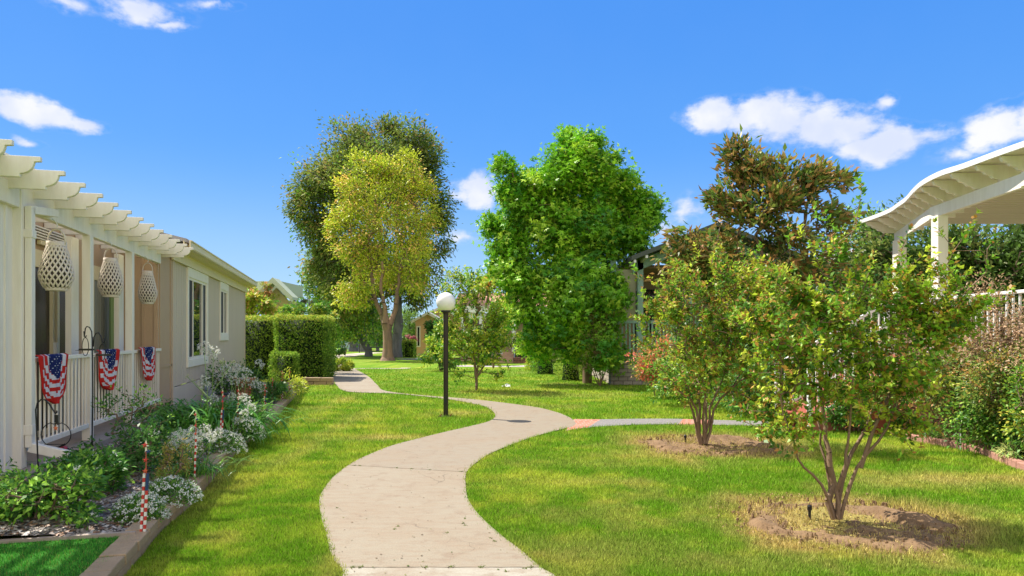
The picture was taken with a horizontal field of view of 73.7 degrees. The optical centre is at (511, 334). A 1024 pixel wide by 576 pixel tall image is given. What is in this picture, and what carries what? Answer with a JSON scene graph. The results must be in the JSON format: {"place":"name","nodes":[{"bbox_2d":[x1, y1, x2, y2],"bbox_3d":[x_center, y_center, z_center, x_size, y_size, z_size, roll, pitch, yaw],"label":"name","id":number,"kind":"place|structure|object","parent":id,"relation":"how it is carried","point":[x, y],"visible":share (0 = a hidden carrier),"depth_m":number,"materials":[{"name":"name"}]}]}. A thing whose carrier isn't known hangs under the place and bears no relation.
{"place":"outdoors","nodes":[
{"label":"outdoors","id":0,"kind":"place"},
{"bbox_2d":[0,535,128,575],"bbox_3d":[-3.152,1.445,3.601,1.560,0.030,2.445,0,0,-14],"label":"turf grass","id":1,"kind":"structure","parent":0,"point":[57,555],"depth_m":4.47,"materials":[{"name":"green plant"}]},
{"bbox_2d":[0,384,294,535],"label":"garden bed","id":2,"kind":"object","parent":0,"point":[96,529],"visible":0.12,"depth_m":5.59,"materials":[{"name":"brown soil"}]},
{"bbox_2d":[0,454,117,530],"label":"gardenia bush","id":3,"kind":"object","parent":2,"relation":"on","point":[38,494],"visible":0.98,"depth_m":5.17,"materials":[{"name":"green plant"}]},
{"bbox_2d":[38,442,135,498],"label":"gardenia bush","id":4,"kind":"object","parent":2,"relation":"on","point":[112,462],"visible":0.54,"depth_m":6.11,"materials":[{"name":"green plant"}]},
{"bbox_2d":[0,404,186,480],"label":"porch slab","id":5,"kind":"structure","parent":2,"relation":"on","point":[101,429],"depth_m":8.52,"materials":[{"name":"concrete"}]},
{"bbox_2d":[0,139,193,473],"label":"pergola","id":6,"kind":"object","parent":5,"relation":"on","point":[89,220],"visible":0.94,"depth_m":7.45,"materials":[{"name":"white paint"}]},
{"bbox_2d":[24,205,70,458],"bbox_3d":[-4.654,-0.049,7.016,0.383,2.580,0.676,0,0,-14],"label":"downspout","id":7,"kind":"object","parent":6,"relation":"attached to","point":[31,212],"visible":0.9,"depth_m":6.66,"materials":[{"name":"white paint"}]},
{"bbox_2d":[38,218,74,290],"bbox_3d":[-4.905,-0.865,7.350,0.336,0.778,0.334,0,0,0],"label":"woven lantern","id":8,"kind":"object","parent":6,"relation":"hanging from","point":[56,271],"visible":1,"depth_m":7.26,"materials":[{"name":"white"}]},
{"bbox_2d":[27,354,89,450],"bbox_3d":[-5.014,0.688,7.559,0.060,0.915,1.746,0,0,-14],"label":"porch railing","id":9,"kind":"object","parent":6,"relation":"attached to","point":[64,433],"visible":0.61,"depth_m":7.82,"materials":[{"name":"white paint"}]},
{"bbox_2d":[35,353,68,403],"bbox_3d":[-4.866,0.467,7.261,0.082,0.530,0.791,0,0,-14],"label":"flag bunting","id":10,"kind":"object","parent":9,"relation":"hanging from","point":[53,370],"visible":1,"depth_m":7.21,"materials":[{"name":"fabric"}]},
{"bbox_2d":[97,241,123,297],"bbox_3d":[-5.342,-0.879,9.086,0.308,0.751,0.306,0,0,0],"label":"woven lantern","id":11,"kind":"object","parent":6,"relation":"hanging from","point":[110,282],"visible":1,"depth_m":9.00,"materials":[{"name":"white"}]},
{"bbox_2d":[94,350,131,425],"bbox_3d":[-5.457,0.688,9.315,0.060,0.915,1.615,0,0,-14],"label":"porch railing","id":12,"kind":"object","parent":6,"relation":"attached to","point":[101,420],"visible":0.48,"depth_m":9.59,"materials":[{"name":"white paint"}]},
{"bbox_2d":[97,349,119,389],"bbox_3d":[-5.305,0.459,8.993,0.079,0.544,0.830,0,0,-14],"label":"flag bunting","id":13,"kind":"object","parent":12,"relation":"hanging from","point":[107,369],"visible":0.91,"depth_m":8.96,"materials":[{"name":"fabric"}]},
{"bbox_2d":[134,348,160,410],"bbox_3d":[-5.881,0.688,10.998,0.060,0.915,1.596,0,0,-14],"label":"porch railing","id":14,"kind":"object","parent":6,"relation":"attached to","point":[141,379],"visible":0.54,"depth_m":10.88,"materials":[{"name":"white paint"}]},
{"bbox_2d":[139,347,155,380],"bbox_3d":[-5.758,0.459,10.804,0.083,0.534,0.922,0,0,-14],"label":"flag bunting","id":15,"kind":"object","parent":14,"relation":"hanging from","point":[148,355],"visible":1,"depth_m":10.77,"materials":[{"name":"fabric"}]},
{"bbox_2d":[138,256,157,303],"bbox_3d":[-5.783,-0.872,10.834,0.282,0.763,0.280,0,0,0],"label":"woven lantern","id":16,"kind":"object","parent":6,"relation":"hanging from","point":[147,291],"visible":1,"depth_m":10.76,"materials":[{"name":"white"}]},
{"bbox_2d":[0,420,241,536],"bbox_3d":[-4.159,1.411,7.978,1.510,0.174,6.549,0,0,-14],"label":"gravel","id":17,"kind":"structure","parent":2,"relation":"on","point":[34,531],"depth_m":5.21,"materials":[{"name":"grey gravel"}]},
{"bbox_2d":[0,531,135,543],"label":"edging board","id":18,"kind":"object","parent":17,"relation":"on","point":[58,537],"visible":0.67,"depth_m":4.86,"materials":[{"name":"concrete"}]},
{"bbox_2d":[57,414,192,477],"bbox_3d":[-3.967,1.158,7.093,1.438,0.665,1.111,0,0,22],"label":"gardenia bush","id":19,"kind":"object","parent":2,"relation":"on","point":[135,452],"visible":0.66,"depth_m":7.08,"materials":[{"name":"green plant"}]},
{"bbox_2d":[90,382,175,439],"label":"twiggy shrub","id":20,"kind":"object","parent":2,"relation":"on","point":[132,404],"visible":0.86,"depth_m":8.04,"materials":[{"name":"green plant"}]},
{"bbox_2d":[106,491,170,525],"bbox_3d":[-2.950,1.359,5.416,0.473,0.257,0.397,0,0,0],"label":"alyssum","id":21,"kind":"object","parent":2,"relation":"on","point":[122,515],"visible":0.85,"depth_m":5.35,"materials":[{"name":"white plant"}]},
{"bbox_2d":[125,424,211,456],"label":"gardenia bush","id":22,"kind":"object","parent":2,"relation":"on","point":[199,450],"visible":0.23,"depth_m":8.04,"materials":[{"name":"green plant"}]},
{"bbox_2d":[138,475,203,507],"bbox_3d":[-3.008,1.359,5.991,0.561,0.253,0.500,0,0,0],"label":"alyssum","id":23,"kind":"object","parent":2,"relation":"on","point":[161,487],"visible":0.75,"depth_m":5.93,"materials":[{"name":"white plant"}]},
{"bbox_2d":[154,433,195,483],"bbox_3d":[-3.159,1.186,6.402,0.347,0.496,0.320,0,0,-18],"label":"euphorbia","id":24,"kind":"object","parent":2,"relation":"on","point":[171,457],"visible":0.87,"depth_m":6.37,"materials":[{"name":"green plant"}]},
{"bbox_2d":[124,423,253,482],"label":"agapanthus","id":25,"kind":"object","parent":2,"relation":"on","point":[199,470],"visible":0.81,"depth_m":7.08,"materials":[{"name":"green plant"}]},
{"bbox_2d":[112,341,324,443],"bbox_3d":[-4.503,0.880,10.184,2.770,1.600,2.751,0,0,33],"label":"agapanthus","id":26,"kind":"object","parent":2,"relation":"on","point":[211,417],"visible":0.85,"depth_m":9.95,"materials":[{"name":"green plant"}]},
{"bbox_2d":[198,429,248,454],"bbox_3d":[-3.602,1.330,8.499,0.609,0.314,0.517,0,0,0],"label":"alyssum","id":27,"kind":"object","parent":2,"relation":"on","point":[227,442],"visible":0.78,"depth_m":8.44,"materials":[{"name":"white plant"}]},
{"bbox_2d":[178,395,274,428],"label":"shrub","id":28,"kind":"object","parent":2,"relation":"on","point":[258,408],"visible":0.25,"depth_m":10.45,"materials":[{"name":"green plant"}]},
{"bbox_2d":[197,363,275,410],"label":"agapanthus","id":29,"kind":"object","parent":2,"relation":"on","point":[235,374],"visible":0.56,"depth_m":12.27,"materials":[{"name":"green plant"}]},
{"bbox_2d":[203,357,270,396],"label":"shrub","id":30,"kind":"object","parent":2,"relation":"on","point":[227,386],"visible":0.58,"depth_m":15.62,"materials":[{"name":"green plant"}]},
{"bbox_2d":[207,392,280,442],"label":"agapanthus","id":31,"kind":"object","parent":2,"relation":"on","point":[241,412],"visible":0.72,"depth_m":9.55,"materials":[{"name":"green plant"}]},
{"bbox_2d":[228,416,266,440],"bbox_3d":[-3.749,1.323,9.632,0.559,0.339,0.479,0,0,0],"label":"alyssum","id":32,"kind":"object","parent":2,"relation":"on","point":[250,425],"visible":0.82,"depth_m":9.57,"materials":[{"name":"white plant"}]},
{"bbox_2d":[233,359,280,402],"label":"agapanthus","id":33,"kind":"object","parent":2,"relation":"on","point":[255,398],"visible":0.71,"depth_m":14.43,"materials":[{"name":"green plant"}]},
{"bbox_2d":[245,380,291,401],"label":"shrub","id":34,"kind":"object","parent":2,"relation":"on","point":[279,388],"visible":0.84,"depth_m":14.69,"materials":[{"name":"green plant"}]},
{"bbox_2d":[259,366,308,400],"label":"yellow shrub","id":35,"kind":"object","parent":2,"relation":"on","point":[298,381],"visible":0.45,"depth_m":15.51,"materials":[{"name":"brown plant"}]},
{"bbox_2d":[331,366,464,398],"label":"path","id":36,"kind":"structure","parent":0,"point":[355,380],"depth_m":22.32,"materials":[{"name":"concrete"}]},
{"bbox_2d":[319,465,538,566],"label":"path","id":37,"kind":"structure","parent":0,"point":[389,500],"depth_m":5.75,"materials":[{"name":"concrete"}]},
{"bbox_2d":[342,567,553,575],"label":"path","id":38,"kind":"structure","parent":0,"point":[436,571],"depth_m":4.58,"materials":[{"name":"concrete"}]},
{"bbox_2d":[350,399,575,471],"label":"path","id":39,"kind":"structure","parent":0,"point":[460,449],"depth_m":10.27,"materials":[{"name":"concrete"}]},
{"bbox_2d":[0,340,1023,575],"bbox_3d":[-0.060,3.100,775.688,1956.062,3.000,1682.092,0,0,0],"label":"lawn","id":40,"kind":"structure","parent":0,"point":[363,361],"depth_m":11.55,"materials":[{"name":"green plant"}]},
{"bbox_2d":[35,222,257,437],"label":"tan house","id":41,"kind":"structure","parent":40,"relation":"on","point":[201,291],"depth_m":12.79,"materials":[{"name":"beige paint"}]},
{"bbox_2d":[35,249,64,436],"bbox_3d":[-6.053,0.115,9.047,0.087,2.370,1.413,0,0,-14],"label":"sliding door","id":42,"kind":"structure","parent":41,"relation":"in","point":[49,305],"depth_m":8.89,"materials":[{"name":"beige paint"}]},
{"bbox_2d":[94,265,113,417],"bbox_3d":[-6.577,0.115,11.046,0.047,2.370,1.290,0,0,-14],"label":"sliding door","id":43,"kind":"structure","parent":41,"relation":"in","point":[103,306],"depth_m":10.83,"materials":[{"name":"beige paint"}]},
{"bbox_2d":[186,267,207,367],"bbox_3d":[-6.943,-0.365,15.061,0.075,2.070,2.226,0,0,-14],"label":"window","id":44,"kind":"structure","parent":41,"relation":"in","point":[196,281],"depth_m":14.96,"materials":[{"name":"white paint"}]},
{"bbox_2d":[219,281,228,340],"bbox_3d":[-7.793,-0.625,18.432,0.075,1.550,1.347,0,0,-14],"label":"window","id":45,"kind":"structure","parent":41,"relation":"in","point":[223,287],"depth_m":18.40,"materials":[{"name":"white paint"}]},
{"bbox_2d":[79,385,299,575],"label":"retaining wall","id":46,"kind":"structure","parent":40,"relation":"on","point":[126,553],"depth_m":4.98,"materials":[{"name":"grey concrete"}]},
{"bbox_2d":[140,441,150,531],"bbox_3d":[-2.697,1.144,5.014,0.086,0.752,0.034,0,0,0],"label":"garden stake","id":47,"kind":"object","parent":46,"relation":"on","point":[143,516],"visible":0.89,"depth_m":5.02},
{"bbox_2d":[245,287,278,320],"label":"yellow green shrub","id":48,"kind":"object","parent":40,"relation":"on","point":[255,306],"visible":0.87,"depth_m":27.28,"materials":[{"name":"brown plant"}]},
{"bbox_2d":[245,314,290,378],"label":"boxwood hedge","id":49,"kind":"object","parent":40,"relation":"on","point":[259,339],"visible":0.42,"depth_m":24.53,"materials":[{"name":"green plant"}]},
{"bbox_2d":[245,277,302,314],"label":"buff house","id":50,"kind":"structure","parent":40,"relation":"on","point":[289,291],"depth_m":30.60,"materials":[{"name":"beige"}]},
{"bbox_2d":[267,350,301,381],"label":"hedge","id":51,"kind":"object","parent":40,"relation":"on","point":[281,362],"visible":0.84,"depth_m":22.73,"materials":[{"name":"green plant"}]},
{"bbox_2d":[271,313,336,378],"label":"boxwood hedge","id":52,"kind":"object","parent":40,"relation":"on","point":[311,339],"visible":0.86,"depth_m":24.00,"materials":[{"name":"green plant"}]},
{"bbox_2d":[274,297,339,318],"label":"leafy shrub","id":53,"kind":"object","parent":40,"relation":"on","point":[318,308],"visible":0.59,"depth_m":28.64,"materials":[{"name":"green plant"}]},
{"bbox_2d":[301,377,333,384],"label":"planter wall","id":54,"kind":"structure","parent":40,"relation":"on","point":[320,380],"depth_m":21.78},
{"bbox_2d":[290,230,393,355],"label":"shade tree","id":55,"kind":"object","parent":40,"relation":"on","point":[357,330],"visible":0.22,"depth_m":58.99,"materials":[{"name":"green plant"}]},
{"bbox_2d":[334,356,354,370],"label":"yellow shrub","id":56,"kind":"object","parent":40,"relation":"on","point":[343,363],"visible":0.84,"depth_m":30.88,"materials":[{"name":"brown plant"}]},
{"bbox_2d":[272,109,462,357],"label":"olive leaved tree","id":57,"kind":"object","parent":40,"relation":"on","point":[325,269],"visible":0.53,"depth_m":54.83,"materials":[{"name":"green plant"}]},
{"bbox_2d":[319,143,446,360],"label":"yellow green tree","id":58,"kind":"object","parent":40,"relation":"on","point":[418,228],"visible":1,"depth_m":46.52,"materials":[{"name":"green plant"}]},
{"bbox_2d":[390,305,422,338],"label":"pine tree","id":59,"kind":"object","parent":40,"relation":"on","point":[409,329],"visible":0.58,"depth_m":74.07,"materials":[{"name":"plant"}]},
{"bbox_2d":[402,339,416,356],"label":"hedge","id":60,"kind":"object","parent":40,"relation":"on","point":[409,346],"visible":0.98,"depth_m":57.19,"materials":[{"name":"green plant"}]},
{"bbox_2d":[411,312,442,355],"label":"peach house","id":61,"kind":"structure","parent":40,"relation":"on","point":[420,331],"depth_m":62.00,"materials":[{"name":"paint"}]},
{"bbox_2d":[416,316,461,370],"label":"green shrub","id":62,"kind":"object","parent":40,"relation":"on","point":[433,338],"visible":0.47,"depth_m":30.77,"materials":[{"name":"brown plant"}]},
{"bbox_2d":[436,292,455,416],"bbox_3d":[-1.297,0.393,13.386,0.380,2.455,0.380,0,0,0],"label":"globe lamp","id":63,"kind":"object","parent":40,"relation":"on","point":[445,302],"visible":1,"depth_m":13.34,"materials":[{"name":"brown metal"}]},
{"bbox_2d":[427,264,523,389],"bbox_3d":[-1.058,-0.208,19.591,2.532,3.632,2.175,0,0,36],"label":"young tree","id":64,"kind":"object","parent":40,"relation":"on","point":[474,337],"visible":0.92,"depth_m":19.46,"materials":[{"name":"green plant"}]},
{"bbox_2d":[453,293,561,362],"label":"terracotta house","id":65,"kind":"structure","parent":40,"relation":"on","point":[508,355],"depth_m":44.00,"materials":[{"name":"brown metal"}]},
{"bbox_2d":[529,345,559,374],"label":"bush","id":66,"kind":"object","parent":40,"relation":"on","point":[547,369],"visible":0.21,"depth_m":28.22,"materials":[{"name":"green plant"}]},
{"bbox_2d":[553,354,582,380],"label":"bush","id":67,"kind":"object","parent":40,"relation":"on","point":[567,373],"visible":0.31,"depth_m":23.96,"materials":[{"name":"green plant"}]},
{"bbox_2d":[470,123,672,383],"bbox_3d":[1.938,-2.738,22.437,6.690,8.675,4.547,0,0,0],"label":"liquidambar tree","id":68,"kind":"object","parent":40,"relation":"on","point":[568,218],"visible":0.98,"depth_m":21.56,"materials":[{"name":"green plant"}]},
{"bbox_2d":[572,308,617,385],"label":"airy shrub","id":69,"kind":"object","parent":40,"relation":"on","point":[595,352],"visible":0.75,"depth_m":21.00,"materials":[{"name":"green plant"}]},
{"bbox_2d":[626,334,684,395],"bbox_3d":[3.755,0.813,17.461,1.587,1.709,1.338,0,0,21],"label":"photinia","id":70,"kind":"object","parent":40,"relation":"on","point":[642,374],"visible":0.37,"depth_m":17.34,"materials":[{"name":"brown plant"}]},
{"bbox_2d":[640,338,736,403],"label":"mounded shrub","id":71,"kind":"object","parent":40,"relation":"on","point":[673,368],"visible":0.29,"depth_m":15.33,"materials":[{"name":"green plant"}]},
{"bbox_2d":[592,222,812,384],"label":"sage house","id":72,"kind":"structure","parent":40,"relation":"on","point":[644,265],"depth_m":21.84,"materials":[{"name":"grey paint"}]},
{"bbox_2d":[634,290,654,345],"bbox_3d":[4.726,-0.620,24.373,0.766,2.000,0.047,0,0,0],"label":"window","id":73,"kind":"structure","parent":72,"relation":"in","point":[650,293],"depth_m":24.35,"materials":[{"name":"glass"}]},
{"bbox_2d":[612,432,810,457],"bbox_3d":[2.855,1.605,9.846,2.518,0.163,2.300,0,0,0],"label":"soil mound","id":74,"kind":"object","parent":40,"relation":"on","point":[682,446],"visible":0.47,"depth_m":9.75,"materials":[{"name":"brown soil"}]},
{"bbox_2d":[627,431,789,461],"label":"soil crumbs","id":75,"kind":"object","parent":74,"relation":"on","point":[689,435],"visible":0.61,"depth_m":9.64,"materials":[{"name":"brown soil"}]},
{"bbox_2d":[625,232,801,443],"bbox_3d":[2.959,0.056,9.693,2.669,3.052,1.781,0,0,0],"label":"crape myrtle","id":76,"kind":"object","parent":74,"relation":"on","point":[728,327],"visible":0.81,"depth_m":9.76,"materials":[{"name":"green plant"}]},
{"bbox_2d":[707,354,788,416],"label":"mounded shrub","id":77,"kind":"object","parent":40,"relation":"on","point":[750,394],"visible":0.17,"depth_m":13.16,"materials":[{"name":"green plant"}]},
{"bbox_2d":[774,271,911,346],"bbox_3d":[8.291,0.015,16.990,4.280,3.393,1.914,0,0,0],"label":"leafy shrub","id":78,"kind":"object","parent":40,"relation":"on","point":[869,307],"visible":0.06,"depth_m":17.10,"materials":[{"name":"green plant"}]},
{"bbox_2d":[809,372,887,431],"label":"broadleaf shrub","id":79,"kind":"object","parent":40,"relation":"on","point":[839,413],"visible":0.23,"depth_m":11.10,"materials":[{"name":"green plant"}]},
{"bbox_2d":[747,502,974,554],"bbox_3d":[2.813,1.597,5.818,2.315,0.172,2.116,0,0,0],"label":"soil mound","id":80,"kind":"object","parent":40,"relation":"on","point":[913,519],"visible":0.39,"depth_m":5.54,"materials":[{"name":"brown soil"}]},
{"bbox_2d":[667,486,1023,562],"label":"mound grass","id":81,"kind":"structure","parent":80,"relation":"on","point":[880,557],"depth_m":6.04,"materials":[{"name":"green plant"}]},
{"bbox_2d":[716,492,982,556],"bbox_3d":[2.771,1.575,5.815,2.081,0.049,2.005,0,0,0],"label":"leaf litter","id":82,"kind":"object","parent":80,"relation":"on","point":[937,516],"visible":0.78,"depth_m":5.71,"materials":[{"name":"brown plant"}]},
{"bbox_2d":[721,489,1013,571],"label":"soil crumbs","id":83,"kind":"object","parent":80,"relation":"on","point":[885,504],"visible":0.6,"depth_m":5.61,"materials":[{"name":"brown soil"}]},
{"bbox_2d":[726,173,1015,519],"bbox_3d":[3.134,0.105,6.013,2.471,2.953,1.248,0,0,0],"label":"crape myrtle","id":84,"kind":"object","parent":80,"relation":"on","point":[949,320],"visible":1,"depth_m":5.81,"materials":[{"name":"green plant"}]},
{"bbox_2d":[791,354,931,431],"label":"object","id":85,"kind":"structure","parent":40,"relation":"on","point":[816,427],"depth_m":11.30,"materials":[{"name":"plant"}]},
{"bbox_2d":[826,198,908,250],"bbox_3d":[13.626,-1.748,26.020,3.660,6.912,2.768,0,0,-18],"label":"bright treetop","id":86,"kind":"object","parent":40,"relation":"on","point":[871,213],"visible":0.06,"depth_m":25.71,"materials":[{"name":"green plant"}]},
{"bbox_2d":[802,351,1018,400],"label":"raised deck","id":87,"kind":"structure","parent":40,"relation":"on","point":[842,361],"depth_m":13.76,"materials":[{"name":"wood"}]},
{"bbox_2d":[860,141,1023,352],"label":"patio cover","id":88,"kind":"object","parent":87,"relation":"on","point":[990,186],"visible":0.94,"depth_m":11.32,"materials":[{"name":"white paint"}]},
{"bbox_2d":[947,289,1023,355],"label":"deck railing","id":89,"kind":"object","parent":87,"relation":"on","point":[1019,292],"visible":0.14,"depth_m":9.73,"materials":[{"name":"white wood"}]},
{"bbox_2d":[816,193,1023,346],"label":"dark evergreen","id":90,"kind":"object","parent":40,"relation":"on","point":[1009,253],"visible":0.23,"depth_m":19.18,"materials":[{"name":"green plant"}]},
{"bbox_2d":[891,397,987,437],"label":"bush","id":91,"kind":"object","parent":40,"relation":"on","point":[927,415],"depth_m":10.44,"materials":[{"name":"green plant"}]},
{"bbox_2d":[883,430,1023,469],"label":"brick edging","id":92,"kind":"object","parent":40,"relation":"on","point":[1015,463],"visible":0.34,"depth_m":9.15,"materials":[{"name":"brick"}]},
{"bbox_2d":[924,435,1023,460],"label":"shrub bed","id":93,"kind":"object","parent":40,"relation":"on","point":[974,441],"visible":0.04,"depth_m":9.69,"materials":[{"name":"soil"}]},
{"bbox_2d":[881,342,1006,443],"bbox_3d":[6.529,0.731,9.898,2.364,1.865,1.108,0,0,0],"label":"heavenly bamboo","id":94,"kind":"object","parent":93,"relation":"on","point":[946,389],"visible":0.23,"depth_m":9.82,"materials":[{"name":"green plant"}]},
{"bbox_2d":[934,368,1022,451],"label":"broadleaf shrub","id":95,"kind":"object","parent":93,"relation":"on","point":[976,435],"visible":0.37,"depth_m":9.02,"materials":[{"name":"green plant"}]},
{"bbox_2d":[939,268,1023,447],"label":"dry shrub","id":96,"kind":"object","parent":93,"relation":"on","point":[982,335],"visible":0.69,"depth_m":9.20,"materials":[{"name":"brown plant"}]},
{"bbox_2d":[947,337,1023,451],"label":"heavenly bamboo","id":97,"kind":"object","parent":93,"relation":"on","point":[983,390],"visible":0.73,"depth_m":8.80,"materials":[{"name":"green plant"}]},
{"bbox_2d":[984,294,1023,391],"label":"dry shrub","id":98,"kind":"object","parent":93,"relation":"on","point":[1021,342],"visible":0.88,"depth_m":8.52,"materials":[{"name":"brown plant"}]},
{"bbox_2d":[984,420,1023,454],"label":"broadleaf shrub","id":99,"kind":"object","parent":93,"relation":"on","point":[1007,436],"visible":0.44,"depth_m":8.63,"materials":[{"name":"green plant"}]},
{"bbox_2d":[992,435,1023,460],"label":"strappy plant","id":100,"kind":"object","parent":93,"relation":"on","point":[1009,453],"visible":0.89,"depth_m":8.46,"materials":[{"name":"plant"}]},
{"bbox_2d":[992,354,1023,457],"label":"broadleaf shrub","id":101,"kind":"object","parent":93,"relation":"on","point":[1019,427],"visible":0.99,"depth_m":8.23,"materials":[{"name":"green plant"}]},
{"bbox_2d":[0,0,1023,324],"label":"sky","id":102,"kind":"structure","parent":0,"point":[183,114],"materials":[{"name":"blue"}]},
{"bbox_2d":[567,419,682,430],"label":"side path","id":103,"kind":"structure","parent":0,"point":[603,422],"depth_m":12.54,"materials":[{"name":"grey concrete"}]},
{"bbox_2d":[679,419,767,425],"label":"side path","id":104,"kind":"structure","parent":0,"point":[727,422],"depth_m":12.40,"materials":[{"name":"grey concrete"}]},
{"label":"shrub bed","id":105,"kind":"structure","parent":0,"visible":0},
{"bbox_2d":[649,291,796,389],"bbox_3d":[5.680,0.009,17.974,4.428,3.137,1.908,0,0,0],"label":"leafy shrub","id":106,"kind":"object","parent":105,"relation":"on","point":[688,317],"visible":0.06,"depth_m":17.90,"materials":[{"name":"brown plant"}]},
{"bbox_2d":[644,124,867,400],"bbox_3d":[5.805,-1.734,16.252,4.944,6.691,3.056,0,0,-29],"label":"magnolia tree","id":107,"kind":"object","parent":105,"relation":"on","point":[780,191],"visible":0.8,"depth_m":16.18,"materials":[{"name":"green plant"}]},
{"bbox_2d":[697,341,816,413],"bbox_3d":[5.081,0.928,14.364,2.727,1.690,1.560,0,0,0],"label":"mounded shrub","id":108,"kind":"object","parent":105,"relation":"on","point":[717,399],"visible":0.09,"depth_m":14.19,"materials":[{"name":"green plant"}]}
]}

